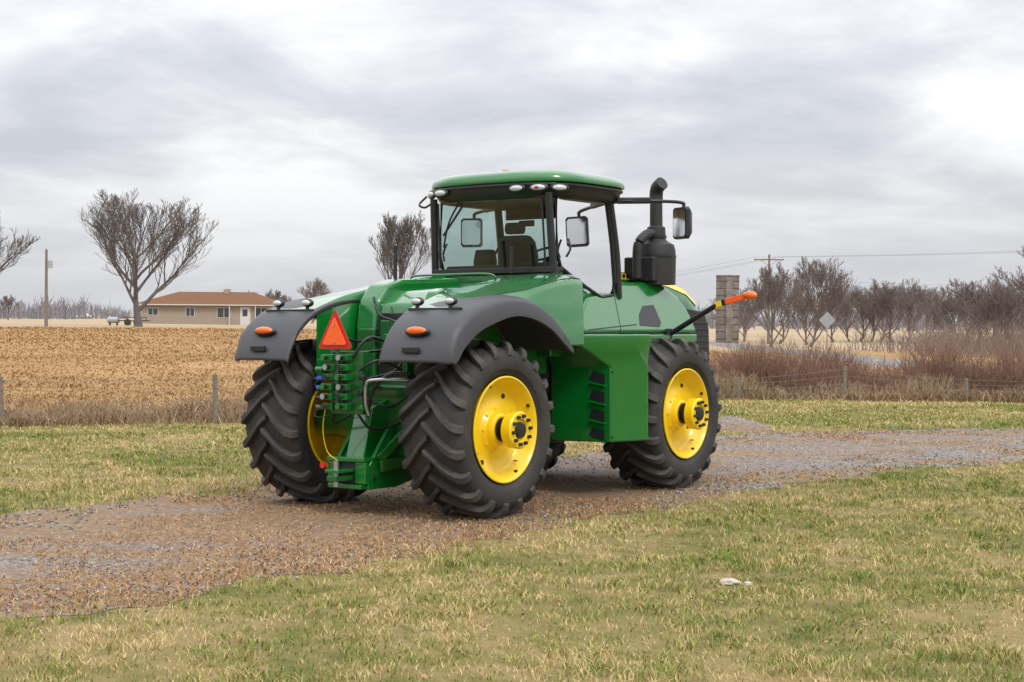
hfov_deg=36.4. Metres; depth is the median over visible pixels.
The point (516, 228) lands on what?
seat headrest
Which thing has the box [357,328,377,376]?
panel
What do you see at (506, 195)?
roof visor
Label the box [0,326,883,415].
field grass
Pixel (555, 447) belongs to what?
tyre carcass front
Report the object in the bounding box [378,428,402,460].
hitch brace
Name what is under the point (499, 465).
wheel rim
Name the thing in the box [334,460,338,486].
hitch pin
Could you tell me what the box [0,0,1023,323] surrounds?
sky
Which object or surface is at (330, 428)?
axle tube rear
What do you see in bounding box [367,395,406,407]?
hydraulic hose
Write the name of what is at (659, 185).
exhaust outlet
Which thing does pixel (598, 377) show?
tank slot
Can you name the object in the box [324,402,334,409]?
coupler block
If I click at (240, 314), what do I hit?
door frame
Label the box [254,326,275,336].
amber base
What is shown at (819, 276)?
bare tree
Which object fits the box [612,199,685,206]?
mirror arm
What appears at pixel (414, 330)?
amber lens
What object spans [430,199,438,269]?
cab post rear
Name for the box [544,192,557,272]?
cab post rear
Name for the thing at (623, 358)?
side tank
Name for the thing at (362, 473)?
hitch front block
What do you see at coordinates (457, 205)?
wiper
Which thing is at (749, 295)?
warning lamp
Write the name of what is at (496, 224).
door frame
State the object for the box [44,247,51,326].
utility pole
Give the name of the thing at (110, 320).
propane tank
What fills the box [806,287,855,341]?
bare tree
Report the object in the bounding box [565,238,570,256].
door handle
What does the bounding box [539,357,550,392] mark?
cab lower skirt
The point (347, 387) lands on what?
coupler block
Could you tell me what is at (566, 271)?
door frame
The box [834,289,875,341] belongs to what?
bare tree
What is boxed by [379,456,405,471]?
link
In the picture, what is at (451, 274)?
grab rail
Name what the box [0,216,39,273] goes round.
bare tree
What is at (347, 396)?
coupler block
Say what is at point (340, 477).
drawbar
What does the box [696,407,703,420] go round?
hub cap front
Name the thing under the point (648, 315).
cowl opening
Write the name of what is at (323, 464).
tail marker
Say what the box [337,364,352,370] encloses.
coupler block
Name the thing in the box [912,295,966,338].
bare tree
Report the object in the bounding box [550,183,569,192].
roof light bezel
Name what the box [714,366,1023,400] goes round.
dry weeds
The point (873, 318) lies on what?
bare tree
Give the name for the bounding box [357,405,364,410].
coupler cap
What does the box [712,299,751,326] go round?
bare tree
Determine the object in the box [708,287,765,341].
bare tree
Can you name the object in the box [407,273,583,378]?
fender deck
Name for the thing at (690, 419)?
hub flange front
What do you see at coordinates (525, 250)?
seat back
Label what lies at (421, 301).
work light
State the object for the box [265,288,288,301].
bare tree
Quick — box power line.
[680,250,1022,284]
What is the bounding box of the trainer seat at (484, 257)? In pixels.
[473,249,496,265]
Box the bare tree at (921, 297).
[891,285,953,333]
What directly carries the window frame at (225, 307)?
attached to the walls
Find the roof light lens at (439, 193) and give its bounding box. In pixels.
[435,190,444,195]
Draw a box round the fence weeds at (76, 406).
[4,394,246,425]
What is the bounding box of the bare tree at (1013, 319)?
[978,294,1023,345]
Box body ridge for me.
[357,278,460,328]
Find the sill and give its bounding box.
[432,266,552,273]
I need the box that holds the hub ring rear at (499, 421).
[495,417,503,441]
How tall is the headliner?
0.041 m
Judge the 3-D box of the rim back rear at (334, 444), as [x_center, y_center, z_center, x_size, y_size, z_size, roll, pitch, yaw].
[-2.224,0.937,18.239,0.340,1.000,1.000,0,1,36]
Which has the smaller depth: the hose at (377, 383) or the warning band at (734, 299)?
the hose at (377, 383)
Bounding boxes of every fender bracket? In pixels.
[323,361,330,371]
[403,363,417,372]
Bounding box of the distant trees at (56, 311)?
[0,295,1023,330]
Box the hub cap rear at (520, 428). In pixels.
[515,422,525,438]
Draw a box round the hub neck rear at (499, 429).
[498,422,501,436]
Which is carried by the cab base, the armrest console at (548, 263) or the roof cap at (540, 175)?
the armrest console at (548, 263)
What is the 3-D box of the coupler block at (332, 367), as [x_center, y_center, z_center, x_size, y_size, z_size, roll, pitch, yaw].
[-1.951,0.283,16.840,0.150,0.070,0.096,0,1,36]
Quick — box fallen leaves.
[1,434,1023,681]
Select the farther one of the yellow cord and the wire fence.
the wire fence
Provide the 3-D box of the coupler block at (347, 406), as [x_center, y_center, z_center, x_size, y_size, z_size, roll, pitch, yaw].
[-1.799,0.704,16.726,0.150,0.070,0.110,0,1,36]
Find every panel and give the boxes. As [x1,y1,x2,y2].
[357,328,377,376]
[381,320,396,348]
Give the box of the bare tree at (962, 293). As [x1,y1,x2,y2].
[924,278,1005,341]
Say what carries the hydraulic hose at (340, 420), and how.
attached to the coupler frame at (361, 358)
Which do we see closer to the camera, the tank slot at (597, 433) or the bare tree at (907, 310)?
the tank slot at (597, 433)
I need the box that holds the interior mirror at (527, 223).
[519,220,534,226]
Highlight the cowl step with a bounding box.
[650,334,696,342]
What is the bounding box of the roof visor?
[436,182,619,210]
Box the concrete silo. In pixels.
[715,275,739,342]
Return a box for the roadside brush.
[845,308,1023,359]
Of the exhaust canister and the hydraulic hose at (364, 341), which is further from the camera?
the exhaust canister
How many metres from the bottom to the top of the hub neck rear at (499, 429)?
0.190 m
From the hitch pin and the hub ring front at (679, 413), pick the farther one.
the hub ring front at (679, 413)
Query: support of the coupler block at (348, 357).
attached to the coupler frame at (361, 358)
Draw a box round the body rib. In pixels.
[425,288,444,299]
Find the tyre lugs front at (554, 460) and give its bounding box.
[543,442,565,470]
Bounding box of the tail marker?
[320,462,326,467]
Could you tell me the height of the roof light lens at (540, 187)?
0.080 m
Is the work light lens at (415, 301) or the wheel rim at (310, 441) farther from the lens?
the wheel rim at (310, 441)
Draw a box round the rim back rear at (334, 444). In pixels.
[309,380,344,463]
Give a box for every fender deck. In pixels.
[293,276,448,375]
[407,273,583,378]
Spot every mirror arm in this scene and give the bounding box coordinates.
[473,210,483,217]
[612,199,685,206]
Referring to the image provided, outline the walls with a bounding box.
[139,305,272,324]
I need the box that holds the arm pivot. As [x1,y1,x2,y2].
[663,329,671,338]
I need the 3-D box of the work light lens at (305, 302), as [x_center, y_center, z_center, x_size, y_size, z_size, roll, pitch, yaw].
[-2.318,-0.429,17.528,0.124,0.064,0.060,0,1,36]
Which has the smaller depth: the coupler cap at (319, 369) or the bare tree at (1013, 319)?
the coupler cap at (319, 369)
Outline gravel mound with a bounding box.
[718,416,776,431]
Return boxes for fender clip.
[250,346,265,350]
[401,347,418,352]
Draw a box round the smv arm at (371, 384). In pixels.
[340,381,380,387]
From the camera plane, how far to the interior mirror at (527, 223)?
20.10 m
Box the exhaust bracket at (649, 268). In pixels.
[624,257,657,281]
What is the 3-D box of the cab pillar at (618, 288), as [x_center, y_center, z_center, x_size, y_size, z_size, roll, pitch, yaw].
[1.284,-1.159,19.629,0.250,1.251,0.101,0,1,-35]
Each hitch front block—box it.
[328,460,340,482]
[355,462,369,484]
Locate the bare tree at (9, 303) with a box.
[0,294,22,319]
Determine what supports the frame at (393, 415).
on the ground at (318, 658)
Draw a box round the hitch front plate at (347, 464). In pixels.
[340,461,355,483]
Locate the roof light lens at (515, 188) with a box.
[509,185,521,190]
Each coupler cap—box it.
[315,366,323,371]
[357,391,363,396]
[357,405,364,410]
[358,375,366,380]
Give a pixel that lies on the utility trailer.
(127, 321)
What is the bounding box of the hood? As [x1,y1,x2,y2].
[620,270,697,333]
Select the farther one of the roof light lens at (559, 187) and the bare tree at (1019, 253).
the bare tree at (1019, 253)
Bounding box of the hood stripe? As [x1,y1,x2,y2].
[621,273,696,305]
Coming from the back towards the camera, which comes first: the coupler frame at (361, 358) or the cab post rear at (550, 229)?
the cab post rear at (550, 229)
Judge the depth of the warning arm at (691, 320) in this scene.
20.08 m
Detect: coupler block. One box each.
[321,354,334,360]
[321,383,334,389]
[321,393,334,399]
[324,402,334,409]
[325,373,334,379]
[326,364,334,370]
[336,374,352,380]
[336,403,352,409]
[337,354,353,360]
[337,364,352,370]
[337,393,351,399]
[339,384,353,390]
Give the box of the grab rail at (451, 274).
[410,273,496,278]
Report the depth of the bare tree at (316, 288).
239.52 m
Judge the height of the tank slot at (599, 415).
0.158 m
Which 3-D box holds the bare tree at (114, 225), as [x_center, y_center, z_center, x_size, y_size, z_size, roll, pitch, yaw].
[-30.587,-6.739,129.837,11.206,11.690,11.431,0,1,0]
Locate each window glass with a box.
[148,308,157,314]
[186,308,193,315]
[217,308,228,316]
[256,308,266,316]
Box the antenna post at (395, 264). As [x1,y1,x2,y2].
[394,250,396,278]
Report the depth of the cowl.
19.84 m
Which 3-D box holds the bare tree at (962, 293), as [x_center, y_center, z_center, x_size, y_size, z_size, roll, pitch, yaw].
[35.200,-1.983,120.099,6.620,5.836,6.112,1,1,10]
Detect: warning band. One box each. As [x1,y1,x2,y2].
[714,301,721,307]
[724,294,744,304]
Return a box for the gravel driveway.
[0,428,1023,620]
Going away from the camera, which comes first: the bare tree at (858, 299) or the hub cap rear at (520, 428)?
the hub cap rear at (520, 428)
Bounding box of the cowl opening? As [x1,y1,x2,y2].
[639,305,660,326]
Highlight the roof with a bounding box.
[138,292,274,304]
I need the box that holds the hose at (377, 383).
[365,371,409,417]
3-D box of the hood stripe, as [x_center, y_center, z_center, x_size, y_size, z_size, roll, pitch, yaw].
[1.883,-0.689,20.993,0.096,0.419,2.400,0,1,36]
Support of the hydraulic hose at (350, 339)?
attached to the coupler block at (331, 357)
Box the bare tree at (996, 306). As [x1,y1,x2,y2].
[960,280,1023,342]
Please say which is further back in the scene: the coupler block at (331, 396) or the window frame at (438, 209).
the window frame at (438, 209)
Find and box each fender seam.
[266,309,312,311]
[408,307,462,310]
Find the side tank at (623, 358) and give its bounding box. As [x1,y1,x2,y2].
[547,334,650,441]
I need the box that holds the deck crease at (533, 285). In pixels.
[483,278,579,296]
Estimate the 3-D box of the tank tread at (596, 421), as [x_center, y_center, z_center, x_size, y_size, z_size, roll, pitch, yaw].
[1.018,0.967,18.634,0.207,0.054,0.050,1,1,24]
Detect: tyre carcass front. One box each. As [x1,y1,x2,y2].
[545,441,564,464]
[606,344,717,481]
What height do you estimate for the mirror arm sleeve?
0.084 m
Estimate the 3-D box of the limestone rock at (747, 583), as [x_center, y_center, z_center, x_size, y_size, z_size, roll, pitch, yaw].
[1.913,1.968,12.630,0.076,0.044,0.057,0,1,-39]
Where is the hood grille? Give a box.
[676,308,708,363]
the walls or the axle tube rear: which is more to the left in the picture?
the walls
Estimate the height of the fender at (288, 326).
0.770 m
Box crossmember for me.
[369,387,406,399]
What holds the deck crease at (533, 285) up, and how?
attached to the fender deck at (560, 302)
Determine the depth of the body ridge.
17.95 m
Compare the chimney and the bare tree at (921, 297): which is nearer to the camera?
the bare tree at (921, 297)
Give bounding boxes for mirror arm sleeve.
[616,197,650,203]
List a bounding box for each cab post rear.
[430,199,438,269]
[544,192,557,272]
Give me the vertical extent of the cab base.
1.037 m
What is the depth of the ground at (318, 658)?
12.33 m
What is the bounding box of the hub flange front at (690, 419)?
[684,398,706,429]
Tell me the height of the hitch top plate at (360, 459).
0.050 m
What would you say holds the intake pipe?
attached to the exhaust canister
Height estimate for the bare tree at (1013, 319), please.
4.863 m
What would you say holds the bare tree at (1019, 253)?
on the ground at (318, 658)
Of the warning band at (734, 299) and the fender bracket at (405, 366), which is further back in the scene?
the warning band at (734, 299)
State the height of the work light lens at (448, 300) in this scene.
0.064 m
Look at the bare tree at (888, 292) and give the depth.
164.86 m
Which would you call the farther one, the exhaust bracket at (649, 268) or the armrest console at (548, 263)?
the exhaust bracket at (649, 268)
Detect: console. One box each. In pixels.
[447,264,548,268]
[537,262,565,273]
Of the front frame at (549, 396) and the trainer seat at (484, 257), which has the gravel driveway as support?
the front frame at (549, 396)
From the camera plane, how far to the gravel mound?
30.39 m
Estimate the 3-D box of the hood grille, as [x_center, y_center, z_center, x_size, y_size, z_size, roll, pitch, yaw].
[2.466,-0.043,21.791,0.155,0.820,0.969,0,1,36]
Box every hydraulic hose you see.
[331,336,380,353]
[332,413,353,423]
[352,336,384,355]
[357,415,399,430]
[358,359,402,371]
[366,297,395,352]
[366,363,401,379]
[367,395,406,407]
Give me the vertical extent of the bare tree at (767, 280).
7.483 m
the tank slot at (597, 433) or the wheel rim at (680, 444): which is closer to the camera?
the tank slot at (597, 433)
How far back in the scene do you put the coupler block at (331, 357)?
16.75 m
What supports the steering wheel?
attached to the steering column
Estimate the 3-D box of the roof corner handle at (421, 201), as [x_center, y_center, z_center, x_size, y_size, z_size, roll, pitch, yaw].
[-1.092,-1.742,19.553,0.176,0.164,0.044,1,1,21]
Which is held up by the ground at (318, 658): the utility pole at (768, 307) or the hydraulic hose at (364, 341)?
the utility pole at (768, 307)
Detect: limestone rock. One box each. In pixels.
[719,577,740,585]
[743,581,751,585]
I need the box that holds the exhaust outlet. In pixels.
[649,177,667,199]
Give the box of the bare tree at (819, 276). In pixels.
[782,255,859,346]
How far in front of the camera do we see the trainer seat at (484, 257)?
19.86 m
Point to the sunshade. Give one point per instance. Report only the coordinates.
(519, 214)
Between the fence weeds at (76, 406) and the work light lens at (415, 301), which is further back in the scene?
the fence weeds at (76, 406)
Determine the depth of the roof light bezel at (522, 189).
18.55 m
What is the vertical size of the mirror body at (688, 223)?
0.400 m
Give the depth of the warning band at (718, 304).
19.87 m
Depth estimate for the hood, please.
21.53 m
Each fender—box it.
[235,298,360,364]
[378,295,573,366]
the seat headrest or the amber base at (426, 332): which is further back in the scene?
the seat headrest
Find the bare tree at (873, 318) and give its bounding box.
[856,291,892,341]
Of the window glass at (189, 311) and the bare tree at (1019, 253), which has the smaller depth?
the bare tree at (1019, 253)
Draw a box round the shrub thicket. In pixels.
[709,327,1023,396]
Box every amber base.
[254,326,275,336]
[405,326,429,336]
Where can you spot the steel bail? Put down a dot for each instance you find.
(375, 380)
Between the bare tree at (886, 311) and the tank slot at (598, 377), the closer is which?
the tank slot at (598, 377)
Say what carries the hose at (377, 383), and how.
attached to the coupler frame at (361, 358)
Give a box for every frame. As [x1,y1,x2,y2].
[217,307,230,317]
[240,307,249,324]
[331,351,368,414]
[352,383,406,456]
[437,204,440,268]
[440,202,500,268]
[541,197,545,265]
[547,393,559,442]
[554,195,616,297]
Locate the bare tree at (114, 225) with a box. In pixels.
[78,188,219,326]
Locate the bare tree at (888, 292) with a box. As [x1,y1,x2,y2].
[854,278,929,341]
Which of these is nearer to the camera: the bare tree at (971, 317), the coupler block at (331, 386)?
the coupler block at (331, 386)
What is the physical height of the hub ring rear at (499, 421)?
0.260 m
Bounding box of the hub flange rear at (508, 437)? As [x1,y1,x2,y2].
[501,411,530,448]
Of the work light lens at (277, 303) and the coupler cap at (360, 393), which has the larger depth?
the work light lens at (277, 303)
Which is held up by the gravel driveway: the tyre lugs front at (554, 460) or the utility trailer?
the tyre lugs front at (554, 460)
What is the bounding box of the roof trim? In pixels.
[435,182,622,193]
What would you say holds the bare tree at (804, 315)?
on the ground at (318, 658)
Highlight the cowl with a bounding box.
[583,281,694,333]
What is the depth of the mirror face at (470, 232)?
21.37 m
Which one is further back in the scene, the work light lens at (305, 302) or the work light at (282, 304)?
the work light at (282, 304)
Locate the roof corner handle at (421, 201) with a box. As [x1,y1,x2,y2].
[418,196,429,208]
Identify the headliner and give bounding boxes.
[443,199,554,209]
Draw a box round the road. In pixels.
[709,342,993,370]
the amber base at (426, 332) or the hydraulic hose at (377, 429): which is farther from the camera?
the hydraulic hose at (377, 429)
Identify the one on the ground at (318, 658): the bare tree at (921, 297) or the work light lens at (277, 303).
the bare tree at (921, 297)
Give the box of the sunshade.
[506,207,554,220]
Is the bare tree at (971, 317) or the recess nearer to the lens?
the recess
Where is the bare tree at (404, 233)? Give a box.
[368,210,430,279]
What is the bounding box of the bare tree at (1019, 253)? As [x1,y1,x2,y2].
[1016,246,1023,308]
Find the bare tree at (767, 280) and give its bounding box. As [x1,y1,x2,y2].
[744,261,810,346]
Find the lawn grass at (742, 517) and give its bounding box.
[0,397,1023,681]
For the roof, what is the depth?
181.37 m
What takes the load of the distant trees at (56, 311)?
on the ground at (318, 658)
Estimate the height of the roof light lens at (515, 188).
0.080 m
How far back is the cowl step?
20.48 m
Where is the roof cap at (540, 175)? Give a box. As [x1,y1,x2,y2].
[431,169,624,189]
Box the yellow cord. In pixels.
[322,409,336,459]
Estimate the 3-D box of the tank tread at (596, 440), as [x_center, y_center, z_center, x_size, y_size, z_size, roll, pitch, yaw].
[1.018,1.192,18.636,0.207,0.054,0.050,1,1,24]
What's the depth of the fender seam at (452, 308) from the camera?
16.41 m
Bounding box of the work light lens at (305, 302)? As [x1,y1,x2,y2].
[302,300,309,305]
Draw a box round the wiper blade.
[443,206,462,235]
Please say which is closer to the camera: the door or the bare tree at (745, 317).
the bare tree at (745, 317)
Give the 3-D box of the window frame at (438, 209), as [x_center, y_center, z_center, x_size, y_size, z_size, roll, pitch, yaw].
[-0.909,-1.308,19.456,0.025,0.810,0.075,1,1,29]
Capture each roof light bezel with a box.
[428,190,435,198]
[434,189,448,197]
[508,183,525,192]
[529,182,548,191]
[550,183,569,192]
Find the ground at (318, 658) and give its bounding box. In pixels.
[0,316,1023,681]
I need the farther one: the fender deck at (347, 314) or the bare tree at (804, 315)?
the bare tree at (804, 315)
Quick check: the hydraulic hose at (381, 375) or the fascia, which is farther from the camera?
the fascia
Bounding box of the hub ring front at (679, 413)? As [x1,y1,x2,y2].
[678,403,685,423]
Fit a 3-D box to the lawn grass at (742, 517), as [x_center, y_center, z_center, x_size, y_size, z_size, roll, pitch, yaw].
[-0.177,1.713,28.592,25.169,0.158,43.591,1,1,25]
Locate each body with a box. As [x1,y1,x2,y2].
[372,283,476,383]
[461,218,482,246]
[673,206,691,239]
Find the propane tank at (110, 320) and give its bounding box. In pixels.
[107,317,119,324]
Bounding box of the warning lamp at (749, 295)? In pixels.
[743,291,756,299]
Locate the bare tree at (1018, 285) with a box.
[982,265,1023,327]
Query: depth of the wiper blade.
19.28 m
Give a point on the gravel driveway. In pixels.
(143, 509)
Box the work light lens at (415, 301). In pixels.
[411,298,419,303]
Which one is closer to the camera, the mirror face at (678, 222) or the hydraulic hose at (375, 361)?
the hydraulic hose at (375, 361)
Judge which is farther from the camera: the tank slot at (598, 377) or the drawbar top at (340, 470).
the tank slot at (598, 377)
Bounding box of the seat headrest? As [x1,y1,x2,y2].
[504,222,525,233]
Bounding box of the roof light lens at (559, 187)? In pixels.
[553,185,566,189]
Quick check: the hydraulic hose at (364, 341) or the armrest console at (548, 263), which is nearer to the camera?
the hydraulic hose at (364, 341)
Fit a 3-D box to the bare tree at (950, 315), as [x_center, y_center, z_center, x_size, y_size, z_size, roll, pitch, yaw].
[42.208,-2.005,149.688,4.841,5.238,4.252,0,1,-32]
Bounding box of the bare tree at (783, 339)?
[744,278,812,343]
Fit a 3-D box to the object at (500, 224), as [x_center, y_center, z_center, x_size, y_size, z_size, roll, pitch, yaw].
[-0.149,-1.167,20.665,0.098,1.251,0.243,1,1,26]
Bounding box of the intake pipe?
[632,229,655,277]
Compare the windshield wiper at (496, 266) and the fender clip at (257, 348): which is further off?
the windshield wiper at (496, 266)
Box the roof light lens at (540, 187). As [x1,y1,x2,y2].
[531,184,544,189]
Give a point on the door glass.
(583, 226)
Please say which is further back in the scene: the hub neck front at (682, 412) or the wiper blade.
the hub neck front at (682, 412)
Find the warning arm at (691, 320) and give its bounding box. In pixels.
[670,304,715,335]
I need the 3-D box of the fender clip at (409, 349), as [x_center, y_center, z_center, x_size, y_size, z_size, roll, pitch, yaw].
[-1.046,0.094,16.049,0.220,0.060,0.035,0,1,36]
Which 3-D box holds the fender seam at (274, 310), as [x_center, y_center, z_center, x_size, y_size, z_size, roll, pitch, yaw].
[-2.529,-0.340,17.681,0.720,0.042,0.025,0,1,36]
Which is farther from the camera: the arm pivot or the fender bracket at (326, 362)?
the arm pivot
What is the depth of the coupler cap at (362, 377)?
16.53 m
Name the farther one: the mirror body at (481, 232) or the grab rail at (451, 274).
the mirror body at (481, 232)
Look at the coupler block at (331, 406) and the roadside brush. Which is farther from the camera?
the roadside brush
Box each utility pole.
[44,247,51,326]
[754,254,783,343]
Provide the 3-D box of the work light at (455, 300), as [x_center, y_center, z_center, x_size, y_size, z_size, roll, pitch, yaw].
[-0.639,-0.378,16.352,0.160,0.178,0.100,0,1,36]
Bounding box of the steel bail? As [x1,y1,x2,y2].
[364,378,410,415]
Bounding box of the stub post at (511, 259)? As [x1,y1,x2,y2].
[510,246,513,272]
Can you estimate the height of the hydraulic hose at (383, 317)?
0.638 m
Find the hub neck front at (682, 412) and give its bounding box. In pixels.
[681,406,684,420]
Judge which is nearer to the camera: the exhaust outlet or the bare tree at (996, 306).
the exhaust outlet
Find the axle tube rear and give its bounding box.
[314,409,341,436]
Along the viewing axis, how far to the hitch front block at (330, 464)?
17.02 m
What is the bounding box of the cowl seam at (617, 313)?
[614,294,621,331]
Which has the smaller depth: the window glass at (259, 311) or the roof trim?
the roof trim
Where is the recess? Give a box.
[378,313,406,376]
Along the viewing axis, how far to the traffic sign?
91.93 m
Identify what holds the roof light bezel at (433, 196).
attached to the roof cap at (540, 175)
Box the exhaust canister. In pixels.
[642,203,675,284]
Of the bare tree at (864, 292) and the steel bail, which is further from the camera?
the bare tree at (864, 292)
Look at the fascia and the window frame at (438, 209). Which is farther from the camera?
the fascia
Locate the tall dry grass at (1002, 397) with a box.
[0,377,1023,427]
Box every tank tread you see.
[588,382,605,386]
[588,401,605,405]
[588,419,605,423]
[588,438,605,442]
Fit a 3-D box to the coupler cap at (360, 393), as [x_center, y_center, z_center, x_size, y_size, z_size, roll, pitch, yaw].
[-1.608,0.560,16.573,0.060,0.061,0.086,0,1,-34]
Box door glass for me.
[557,198,613,292]
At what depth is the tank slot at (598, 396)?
18.64 m
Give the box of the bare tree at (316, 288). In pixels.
[297,277,332,322]
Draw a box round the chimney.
[224,289,230,293]
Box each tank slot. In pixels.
[589,371,604,384]
[589,390,604,403]
[589,409,604,421]
[589,427,604,440]
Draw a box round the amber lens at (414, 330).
[406,327,425,333]
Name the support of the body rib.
attached to the body at (398, 302)
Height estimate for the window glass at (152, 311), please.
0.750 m
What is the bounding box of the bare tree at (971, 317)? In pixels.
[952,288,994,333]
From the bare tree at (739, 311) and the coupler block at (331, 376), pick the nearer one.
the coupler block at (331, 376)
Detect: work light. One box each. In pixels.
[274,299,284,308]
[303,299,313,308]
[412,297,423,307]
[445,297,457,307]
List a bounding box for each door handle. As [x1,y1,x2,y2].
[442,244,447,260]
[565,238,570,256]
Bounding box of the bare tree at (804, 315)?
[777,292,826,344]
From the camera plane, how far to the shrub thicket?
44.54 m
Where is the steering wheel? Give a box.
[537,247,548,260]
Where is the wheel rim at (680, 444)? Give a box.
[662,368,708,458]
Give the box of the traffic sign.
[819,312,835,352]
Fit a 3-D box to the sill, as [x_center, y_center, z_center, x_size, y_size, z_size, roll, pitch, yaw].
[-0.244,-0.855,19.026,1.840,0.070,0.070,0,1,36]
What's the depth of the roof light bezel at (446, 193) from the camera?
19.22 m
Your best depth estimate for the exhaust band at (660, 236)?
20.50 m
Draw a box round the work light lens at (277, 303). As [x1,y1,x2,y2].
[273,300,280,305]
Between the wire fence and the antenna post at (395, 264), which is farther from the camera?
the wire fence
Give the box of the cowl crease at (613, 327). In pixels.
[589,324,636,329]
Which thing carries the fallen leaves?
on the gravel driveway
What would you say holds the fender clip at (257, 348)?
attached to the fender at (288, 326)
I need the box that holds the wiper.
[443,202,459,247]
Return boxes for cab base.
[448,271,619,356]
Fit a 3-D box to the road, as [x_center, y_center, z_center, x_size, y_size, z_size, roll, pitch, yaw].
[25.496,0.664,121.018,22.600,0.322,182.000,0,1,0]
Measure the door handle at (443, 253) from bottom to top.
0.232 m
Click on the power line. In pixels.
(850, 255)
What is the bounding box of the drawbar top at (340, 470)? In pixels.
[325,467,354,473]
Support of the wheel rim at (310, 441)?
attached to the tyre carcass rear at (301, 443)
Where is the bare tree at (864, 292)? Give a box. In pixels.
[836,283,883,340]
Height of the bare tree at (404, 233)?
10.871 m
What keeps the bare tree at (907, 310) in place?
on the ground at (318, 658)
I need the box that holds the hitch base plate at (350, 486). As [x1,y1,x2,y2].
[328,482,366,489]
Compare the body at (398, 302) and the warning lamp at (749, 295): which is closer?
the body at (398, 302)
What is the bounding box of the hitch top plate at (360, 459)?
[327,455,376,462]
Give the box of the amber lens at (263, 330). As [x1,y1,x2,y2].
[255,327,271,332]
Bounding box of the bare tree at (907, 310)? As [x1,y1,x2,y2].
[889,283,926,340]
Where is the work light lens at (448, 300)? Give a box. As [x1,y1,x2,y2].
[444,298,453,303]
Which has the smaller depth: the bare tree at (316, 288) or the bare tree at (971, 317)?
the bare tree at (971, 317)
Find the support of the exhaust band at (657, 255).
attached to the exhaust canister
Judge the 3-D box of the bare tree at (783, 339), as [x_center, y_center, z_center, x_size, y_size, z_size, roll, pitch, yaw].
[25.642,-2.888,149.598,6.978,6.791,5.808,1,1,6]
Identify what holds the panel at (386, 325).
attached to the body at (398, 302)
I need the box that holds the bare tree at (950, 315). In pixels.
[921,296,971,332]
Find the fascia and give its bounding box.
[139,304,273,305]
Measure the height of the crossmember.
0.150 m
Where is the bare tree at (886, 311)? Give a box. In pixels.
[853,283,908,339]
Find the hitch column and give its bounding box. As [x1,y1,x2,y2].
[346,398,387,456]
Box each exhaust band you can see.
[642,254,675,256]
[653,235,666,237]
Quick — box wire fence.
[0,366,1023,424]
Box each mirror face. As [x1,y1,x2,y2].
[462,220,479,244]
[673,209,684,236]
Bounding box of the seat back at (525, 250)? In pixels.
[498,235,538,264]
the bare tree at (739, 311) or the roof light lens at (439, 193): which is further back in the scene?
the bare tree at (739, 311)
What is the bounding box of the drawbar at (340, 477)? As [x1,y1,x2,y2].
[327,474,353,481]
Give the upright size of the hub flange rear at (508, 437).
0.400 m
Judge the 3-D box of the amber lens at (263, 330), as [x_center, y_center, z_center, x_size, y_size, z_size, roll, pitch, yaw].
[-2.768,-0.108,17.421,0.280,0.090,0.124,0,-34,36]
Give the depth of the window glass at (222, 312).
179.90 m
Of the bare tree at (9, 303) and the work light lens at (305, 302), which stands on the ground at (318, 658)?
the bare tree at (9, 303)
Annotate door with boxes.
[241,308,248,324]
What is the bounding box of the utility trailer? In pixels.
[118,317,150,324]
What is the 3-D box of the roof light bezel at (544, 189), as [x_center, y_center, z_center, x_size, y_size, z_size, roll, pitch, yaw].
[0.317,-1.821,18.463,0.250,0.120,0.070,0,0,18]
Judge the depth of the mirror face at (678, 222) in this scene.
19.45 m

